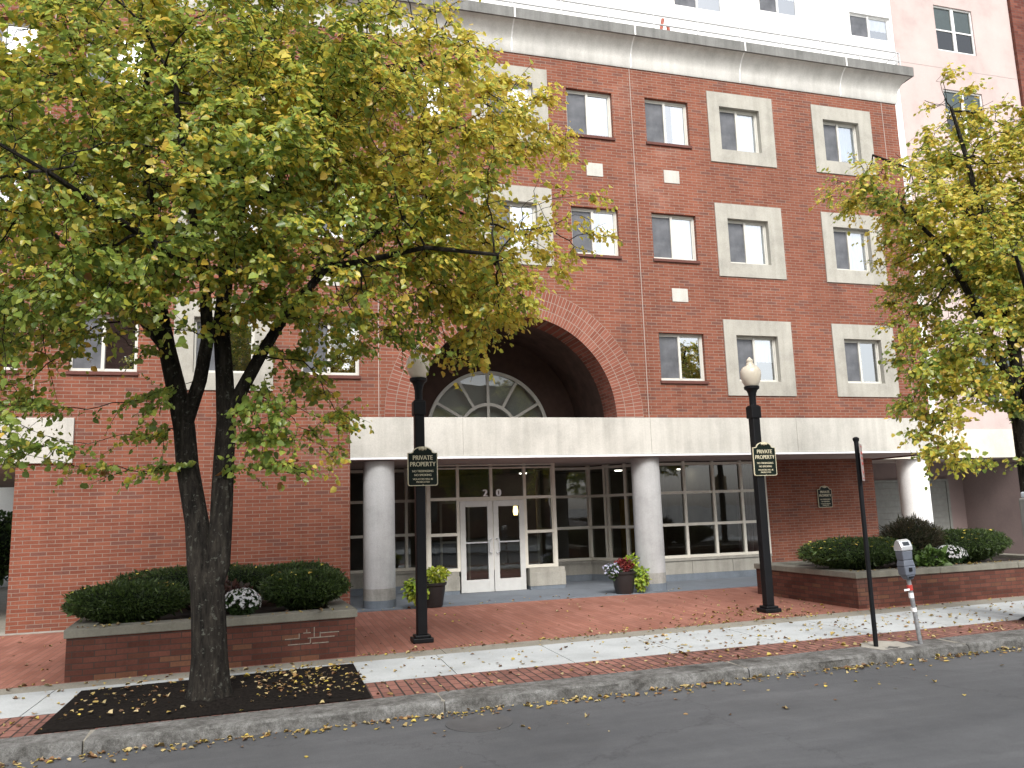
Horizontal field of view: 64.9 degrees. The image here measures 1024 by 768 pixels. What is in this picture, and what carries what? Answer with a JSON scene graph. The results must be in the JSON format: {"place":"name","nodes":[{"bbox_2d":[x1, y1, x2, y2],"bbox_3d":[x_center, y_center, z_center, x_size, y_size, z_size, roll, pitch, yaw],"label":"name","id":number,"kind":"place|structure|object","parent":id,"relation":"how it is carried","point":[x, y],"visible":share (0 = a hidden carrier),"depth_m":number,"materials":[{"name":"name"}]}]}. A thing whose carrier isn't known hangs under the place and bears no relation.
{"place":"outdoors","nodes":[
{"label":"outdoors","id":0,"kind":"place"},
{"bbox_2d":[0,576,7,586],"bbox_3d":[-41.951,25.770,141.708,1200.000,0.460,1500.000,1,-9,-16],"label":"ground","id":1,"kind":"structure","parent":0,"point":[5,583],"depth_m":28.96,"materials":[{"name":"concrete"}]},
{"bbox_2d":[0,510,12,585],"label":"boxwood hedge","id":2,"kind":"object","parent":1,"relation":"on","point":[5,532],"visible":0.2,"depth_m":25.52,"materials":[{"name":"green plant"}]},
{"bbox_2d":[0,487,13,520],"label":"garden wall","id":3,"kind":"structure","parent":1,"relation":"on","point":[6,498],"depth_m":31.43,"materials":[{"name":"white paint"}]},
{"bbox_2d":[0,587,963,752],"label":"pavement","id":4,"kind":"structure","parent":0,"point":[3,598],"depth_m":17.63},
{"bbox_2d":[0,630,63,635],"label":"wall footing strip","id":5,"kind":"object","parent":4,"relation":"on","point":[2,634],"depth_m":14.52,"materials":[{"name":"concrete"}]},
{"bbox_2d":[0,620,1023,738],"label":"brick strip","id":6,"kind":"object","parent":4,"relation":"on","point":[395,688],"visible":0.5,"depth_m":9.77,"materials":[{"name":"red brick"}]},
{"bbox_2d":[34,663,371,733],"bbox_3d":[-3.265,3.392,9.011,3.140,0.122,2.272,1,-9,-16],"label":"mulch bed","id":7,"kind":"object","parent":6,"relation":"on","point":[241,697],"visible":0.79,"depth_m":8.51,"materials":[{"name":"black soil"}]},
{"bbox_2d":[0,0,622,701],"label":"street tree","id":8,"kind":"object","parent":6,"relation":"on","point":[230,148],"visible":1,"depth_m":8.44,"materials":[{"name":"green plant"}]},
{"bbox_2d":[860,641,911,649],"bbox_3d":[4.921,3.461,10.661,0.700,0.017,0.600,1,-9,-16],"label":"sign footing","id":9,"kind":"object","parent":6,"relation":"on","point":[883,645],"visible":0.85,"depth_m":10.63,"materials":[{"name":"concrete"}]},
{"bbox_2d":[852,437,878,646],"bbox_3d":[4.737,2.085,10.766,0.099,2.760,0.300,-6,-10,28],"label":"parking sign","id":10,"kind":"object","parent":9,"relation":"on","point":[859,464],"visible":1,"depth_m":10.76,"materials":[{"name":"black metal"}]},
{"bbox_2d":[808,62,1023,491],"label":"street tree","id":11,"kind":"object","parent":6,"relation":"on","point":[984,263],"visible":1,"depth_m":12.45,"materials":[{"name":"green plant"}]},
{"bbox_2d":[0,560,1023,767],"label":"fallen leaves","id":12,"kind":"object","parent":4,"relation":"on","point":[245,736],"visible":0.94,"depth_m":9.68,"materials":[{"name":"yellow plant"}]},
{"bbox_2d":[0,596,1023,694],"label":"aggregate strip","id":13,"kind":"object","parent":4,"relation":"on","point":[460,649],"visible":0.82,"depth_m":11.57,"materials":[{"name":"grey concrete"}]},
{"bbox_2d":[350,570,756,612],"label":"entrance slab","id":14,"kind":"structure","parent":4,"relation":"on","point":[586,588],"depth_m":18.57,"materials":[{"name":"grey concrete"}]},
{"bbox_2d":[401,565,451,607],"bbox_3d":[-1.755,4.160,16.564,1.059,0.832,0.661,4,-11,-34],"label":"flower pot","id":15,"kind":"object","parent":14,"relation":"on","point":[436,583],"visible":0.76,"depth_m":16.41,"materials":[{"name":"black plastic"}]},
{"bbox_2d":[0,0,935,633],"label":"brick building","id":16,"kind":"structure","parent":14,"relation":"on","point":[626,362],"depth_m":19.68,"materials":[{"name":"brick"}]},
{"bbox_2d":[4,315,18,373],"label":"window","id":17,"kind":"structure","parent":16,"relation":"in","point":[7,368],"depth_m":15.26,"materials":[{"name":"metal"}]},
{"bbox_2d":[0,172,24,219],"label":"window","id":18,"kind":"structure","parent":16,"relation":"in","point":[6,198],"depth_m":15.80,"materials":[{"name":"glass"}]},
{"bbox_2d":[0,20,37,75],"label":"window","id":19,"kind":"structure","parent":16,"relation":"in","point":[19,34],"depth_m":16.33,"materials":[{"name":"glass"}]},
{"bbox_2d":[66,314,138,375],"bbox_3d":[-7.986,-0.768,15.791,1.270,1.235,0.235,1,-9,-16],"label":"window","id":20,"kind":"structure","parent":16,"relation":"in","point":[80,366],"depth_m":15.75,"materials":[{"name":"metal"}]},
{"bbox_2d":[86,34,149,90],"bbox_3d":[-8.175,-6.693,16.715,1.270,1.255,0.235,1,-9,-16],"label":"window","id":21,"kind":"structure","parent":16,"relation":"in","point":[119,57],"depth_m":16.84,"materials":[{"name":"glass"}]},
{"bbox_2d":[193,318,254,372],"bbox_3d":[-5.881,-0.765,16.486,1.180,1.160,0.096,1,-9,-16],"label":"window","id":22,"kind":"structure","parent":16,"relation":"in","point":[197,320],"depth_m":16.36,"materials":[{"name":"metal"}]},
{"bbox_2d":[303,187,356,242],"bbox_3d":[-3.931,-3.668,17.470,1.260,1.245,0.235,1,-9,-16],"label":"window","id":23,"kind":"structure","parent":16,"relation":"in","point":[325,226],"depth_m":17.46,"materials":[{"name":"metal"}]},
{"bbox_2d":[301,322,360,378],"bbox_3d":[-3.836,-0.711,17.009,1.260,1.235,0.235,1,-9,-16],"label":"window","id":24,"kind":"structure","parent":16,"relation":"in","point":[319,352],"depth_m":17.00,"materials":[{"name":"metal"}]},
{"bbox_2d":[398,71,449,119],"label":"window","id":25,"kind":"structure","parent":16,"relation":"in","point":[447,84],"depth_m":18.63,"materials":[{"name":"glass"}]},
{"bbox_2d":[439,500,493,579],"bbox_3d":[-1.143,4.201,21.378,1.560,2.180,0.050,1,-9,-16],"label":"window frame","id":26,"kind":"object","parent":16,"relation":"in","point":[442,502],"depth_m":21.29,"materials":[{"name":"grey metal"}]},
{"bbox_2d":[459,501,494,592],"bbox_3d":[-0.825,3.868,19.178,0.802,2.140,0.149,1,-9,-16],"label":"entrance door","id":27,"kind":"structure","parent":16,"relation":"in","point":[483,585],"depth_m":19.17,"materials":[{"name":"silver metal"}]},
{"bbox_2d":[488,84,531,126],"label":"window","id":28,"kind":"structure","parent":16,"relation":"in","point":[527,92],"depth_m":19.31,"materials":[{"name":"glass"}]},
{"bbox_2d":[493,500,526,590],"bbox_3d":[-0.050,3.879,19.406,0.782,2.140,0.149,1,-9,-16],"label":"entrance door","id":29,"kind":"structure","parent":16,"relation":"in","point":[518,583],"depth_m":19.40,"materials":[{"name":"silver metal"}]},
{"bbox_2d":[490,202,536,249],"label":"window","id":30,"kind":"structure","parent":16,"relation":"in","point":[532,218],"depth_m":18.81,"materials":[{"name":"glass"}]},
{"bbox_2d":[566,90,615,140],"bbox_3d":[1.875,-6.554,19.665,1.260,1.255,0.235,1,-9,-16],"label":"window","id":31,"kind":"structure","parent":16,"relation":"in","point":[588,112],"depth_m":19.74,"materials":[{"name":"glass"}]},
{"bbox_2d":[571,207,621,258],"bbox_3d":[1.970,-3.587,19.202,1.260,1.245,0.235,1,-9,-16],"label":"window","id":32,"kind":"structure","parent":16,"relation":"in","point":[609,218],"depth_m":19.25,"materials":[{"name":"glass"}]},
{"bbox_2d":[619,499,635,557],"bbox_3d":[3.844,4.885,26.620,0.500,2.130,0.100,1,-9,-16],"label":"interior door","id":33,"kind":"structure","parent":16,"relation":"in","point":[621,501],"depth_m":26.59,"materials":[{"name":"grey metal"}]},
{"bbox_2d":[644,99,691,148],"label":"window","id":34,"kind":"structure","parent":16,"relation":"in","point":[654,110],"depth_m":20.30,"materials":[{"name":"glass"}]},
{"bbox_2d":[651,214,700,263],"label":"window","id":35,"kind":"structure","parent":16,"relation":"in","point":[673,236],"depth_m":19.86,"materials":[{"name":"glass"}]},
{"bbox_2d":[659,333,708,383],"bbox_3d":[4.069,-0.601,19.330,1.260,1.235,0.235,1,-9,-16],"label":"window","id":36,"kind":"structure","parent":16,"relation":"in","point":[669,344],"depth_m":19.32,"materials":[{"name":"metal"}]},
{"bbox_2d":[719,109,758,152],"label":"window","id":37,"kind":"structure","parent":16,"relation":"in","point":[739,132],"depth_m":20.94,"materials":[{"name":"glass"}]},
{"bbox_2d":[728,220,768,264],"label":"window","id":38,"kind":"structure","parent":16,"relation":"in","point":[747,240],"depth_m":20.47,"materials":[{"name":"glass"}]},
{"bbox_2d":[736,336,777,381],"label":"window","id":39,"kind":"structure","parent":16,"relation":"in","point":[760,349],"depth_m":20.05,"materials":[{"name":"metal"}]},
{"bbox_2d":[817,486,832,507],"bbox_3d":[8.620,3.096,22.154,0.456,0.589,0.058,1,-9,-16],"label":"private property sign","id":40,"kind":"object","parent":16,"relation":"attached to","point":[824,494],"visible":1,"depth_m":22.15,"materials":[{"name":"black metal"}]},
{"bbox_2d":[823,122,858,161],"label":"window","id":41,"kind":"structure","parent":16,"relation":"in","point":[840,139],"depth_m":21.82,"materials":[{"name":"glass"}]},
{"bbox_2d":[833,229,869,270],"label":"window","id":42,"kind":"structure","parent":16,"relation":"in","point":[848,257],"depth_m":21.35,"materials":[{"name":"glass"}]},
{"bbox_2d":[844,340,881,383],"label":"window","id":43,"kind":"structure","parent":16,"relation":"in","point":[853,362],"depth_m":20.81,"materials":[{"name":"metal"}]},
{"bbox_2d":[602,553,651,593],"bbox_3d":[2.510,4.220,17.953,1.112,0.885,0.619,1,-9,-16],"label":"flower pot","id":44,"kind":"object","parent":14,"relation":"on","point":[624,578],"visible":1,"depth_m":17.82,"materials":[{"name":"black plastic"}]},
{"bbox_2d":[385,0,1023,553],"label":"stucco building","id":45,"kind":"structure","parent":4,"relation":"on","point":[927,40],"depth_m":26.42,"materials":[{"name":"beige paint"}]},
{"bbox_2d":[674,0,722,12],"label":"window","id":46,"kind":"structure","parent":45,"relation":"in","point":[686,3],"depth_m":24.77,"materials":[{"name":"white glass"}]},
{"bbox_2d":[759,0,797,16],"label":"window","id":47,"kind":"structure","parent":45,"relation":"in","point":[765,5],"depth_m":25.65,"materials":[{"name":"white glass"}]},
{"bbox_2d":[849,13,889,41],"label":"window","id":48,"kind":"structure","parent":45,"relation":"in","point":[860,25],"depth_m":26.63,"materials":[{"name":"white glass"}]},
{"bbox_2d":[895,104,899,128],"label":"window","id":49,"kind":"structure","parent":45,"relation":"in","point":[896,106],"depth_m":26.38,"materials":[{"name":"white glass"}]},
{"bbox_2d":[874,479,953,532],"bbox_3d":[13.284,4.443,26.794,3.300,2.500,0.100,1,-9,-16],"label":"garage door","id":50,"kind":"structure","parent":45,"relation":"in","point":[887,498],"depth_m":26.77,"materials":[{"name":"grey metal"}]},
{"bbox_2d":[933,6,975,55],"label":"window","id":51,"kind":"structure","parent":45,"relation":"in","point":[947,20],"depth_m":27.76,"materials":[{"name":"white glass"}]},
{"bbox_2d":[943,90,984,139],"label":"window","id":52,"kind":"structure","parent":45,"relation":"in","point":[949,94],"depth_m":27.27,"materials":[{"name":"grey glass"}]},
{"bbox_2d":[976,355,1008,406],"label":"window","id":53,"kind":"structure","parent":45,"relation":"in","point":[982,360],"depth_m":25.82,"materials":[{"name":"grey glass"}]},
{"bbox_2d":[1007,0,1023,108],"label":"dark brick building","id":54,"kind":"structure","parent":4,"relation":"on","point":[1016,12],"depth_m":28.31,"materials":[{"name":"red brick"}]},
{"bbox_2d":[0,586,1015,688],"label":"brick plaza","id":55,"kind":"structure","parent":0,"point":[506,620],"depth_m":13.90,"materials":[{"name":"red brick"}]},
{"bbox_2d":[63,595,356,682],"bbox_3d":[-4.362,3.649,11.951,3.620,0.650,3.060,1,-9,-20],"label":"brick planter","id":56,"kind":"object","parent":55,"relation":"on","point":[262,634],"visible":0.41,"depth_m":10.61,"materials":[{"name":"brick"}]},
{"bbox_2d":[60,578,190,623],"bbox_3d":[-5.198,2.976,10.960,1.720,0.664,1.073,1,-9,-16],"label":"yew hedge","id":57,"kind":"object","parent":56,"relation":"in","point":[133,601],"visible":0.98,"depth_m":10.67,"materials":[{"name":"green plant"}]},
{"bbox_2d":[105,561,280,610],"bbox_3d":[-4.826,3.128,12.427,2.742,0.796,1.037,1,-9,-16],"label":"yew hedge","id":58,"kind":"object","parent":56,"relation":"in","point":[239,573],"visible":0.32,"depth_m":12.27,"materials":[{"name":"green plant"}]},
{"bbox_2d":[186,575,256,613],"bbox_3d":[-4.248,3.142,11.816,1.000,0.642,0.864,1,-9,-16],"label":"barberry shrub","id":59,"kind":"object","parent":56,"relation":"in","point":[231,585],"visible":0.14,"depth_m":11.73,"materials":[{"name":"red plant"}]},
{"bbox_2d":[225,588,261,614],"bbox_3d":[-3.708,3.021,11.056,0.521,0.434,0.465,1,-9,-16],"label":"chrysanthemum","id":60,"kind":"object","parent":56,"relation":"in","point":[250,597],"visible":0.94,"depth_m":10.94,"materials":[{"name":"white plant"}]},
{"bbox_2d":[257,557,345,588],"bbox_3d":[-3.485,3.186,12.978,1.593,0.758,1.012,1,-9,-16],"label":"yew hedge","id":61,"kind":"object","parent":56,"relation":"in","point":[297,565],"visible":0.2,"depth_m":12.87,"materials":[{"name":"green plant"}]},
{"bbox_2d":[256,565,352,610],"bbox_3d":[-3.048,3.023,11.858,1.396,0.706,1.123,1,-9,-16],"label":"yew hedge","id":62,"kind":"object","parent":56,"relation":"in","point":[299,589],"visible":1,"depth_m":11.54,"materials":[{"name":"green plant"}]},
{"bbox_2d":[406,345,433,643],"bbox_3d":[-1.431,1.629,12.505,0.376,4.585,0.376,1,-9,-16],"label":"street lamp","id":63,"kind":"object","parent":55,"relation":"on","point":[417,370],"visible":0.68,"depth_m":12.37,"materials":[{"name":"black metal"}]},
{"bbox_2d":[407,446,437,485],"bbox_3d":[-1.379,1.268,12.451,0.470,0.607,0.060,1,-9,-16],"label":"private property sign","id":64,"kind":"object","parent":63,"relation":"attached to","point":[422,465],"visible":1,"depth_m":12.45,"materials":[{"name":"black metal"}]},
{"bbox_2d":[740,357,781,612],"bbox_3d":[4.473,1.764,14.578,0.376,4.585,0.376,1,-9,-16],"label":"street lamp","id":65,"kind":"object","parent":55,"relation":"on","point":[750,373],"visible":1,"depth_m":14.47,"materials":[{"name":"black metal"}]},
{"bbox_2d":[752,442,776,475],"bbox_3d":[4.571,1.349,14.546,0.470,0.607,0.060,1,-9,-16],"label":"private property sign","id":66,"kind":"object","parent":65,"relation":"attached to","point":[764,458],"visible":1,"depth_m":14.54,"materials":[{"name":"black metal"}]},
{"bbox_2d":[754,553,1023,608],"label":"brick planter","id":67,"kind":"object","parent":55,"relation":"on","point":[811,582],"visible":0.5,"depth_m":15.02,"materials":[{"name":"brick"}]},
{"bbox_2d":[795,533,918,569],"bbox_3d":[6.640,3.262,15.523,2.528,0.761,1.356,1,-9,-16],"label":"yew hedge","id":68,"kind":"object","parent":67,"relation":"in","point":[844,552],"visible":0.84,"depth_m":15.10,"materials":[{"name":"green plant"}]},
{"bbox_2d":[875,513,946,566],"bbox_3d":[7.991,3.220,16.101,1.490,1.351,1.371,1,-9,-16],"label":"juniper shrub","id":69,"kind":"object","parent":67,"relation":"in","point":[922,534],"visible":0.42,"depth_m":15.84,"materials":[{"name":"green plant"}]},
{"bbox_2d":[912,543,952,566],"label":"leafy shrub","id":70,"kind":"object","parent":67,"relation":"in","point":[927,551],"visible":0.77,"depth_m":15.14,"materials":[{"name":"green plant"}]},
{"bbox_2d":[932,545,967,563],"bbox_3d":[8.396,3.296,15.456,0.732,0.429,0.518,1,-9,-16],"label":"chrysanthemum","id":71,"kind":"object","parent":67,"relation":"in","point":[957,554],"visible":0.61,"depth_m":15.30,"materials":[{"name":"white plant"}]},
{"bbox_2d":[938,527,1013,563],"bbox_3d":[9.182,3.276,16.287,1.931,0.802,1.358,1,-9,-16],"label":"yew hedge","id":72,"kind":"object","parent":67,"relation":"in","point":[976,544],"visible":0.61,"depth_m":15.85,"materials":[{"name":"green plant"}]},
{"bbox_2d":[1009,418,1021,497],"bbox_3d":[10.629,1.900,16.715,0.376,4.585,0.376,1,-9,-16],"label":"street lamp","id":73,"kind":"object","parent":55,"relation":"on","point":[1016,460],"visible":0.02,"depth_m":16.80,"materials":[{"name":"black metal"}]},
{"bbox_2d":[0,600,1023,718],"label":"concrete path","id":74,"kind":"structure","parent":0,"point":[39,703],"depth_m":11.06,"materials":[{"name":"grey concrete"}]},
{"bbox_2d":[1,647,1023,767],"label":"road","id":75,"kind":"structure","parent":0,"point":[905,715],"depth_m":7.34,"materials":[{"name":"grey asphalt"}]},
{"bbox_2d":[445,714,512,732],"bbox_3d":[-0.320,3.312,7.857,0.660,0.020,0.660,1,-9,-16],"label":"utility cover","id":76,"kind":"object","parent":75,"relation":"on","point":[474,723],"visible":1,"depth_m":7.83,"materials":[{"name":"metal"}]},
{"bbox_2d":[0,629,1023,763],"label":"kerb","id":77,"kind":"structure","parent":75,"relation":"on","point":[64,744],"depth_m":8.46,"materials":[{"name":"concrete"}]},
{"bbox_2d":[894,539,922,643],"bbox_3d":[5.312,2.783,10.759,0.193,1.394,0.159,-2,-9,-17],"label":"parking meter","id":78,"kind":"object","parent":77,"relation":"on","point":[905,561],"visible":0.98,"depth_m":10.75,"materials":[{"name":"grey metal"}]},
{"bbox_2d":[1019,492,1023,537],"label":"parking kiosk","id":79,"kind":"object","parent":77,"relation":"on","point":[1021,503],"visible":1,"depth_m":12.03,"materials":[{"name":"grey metal"}]}
]}

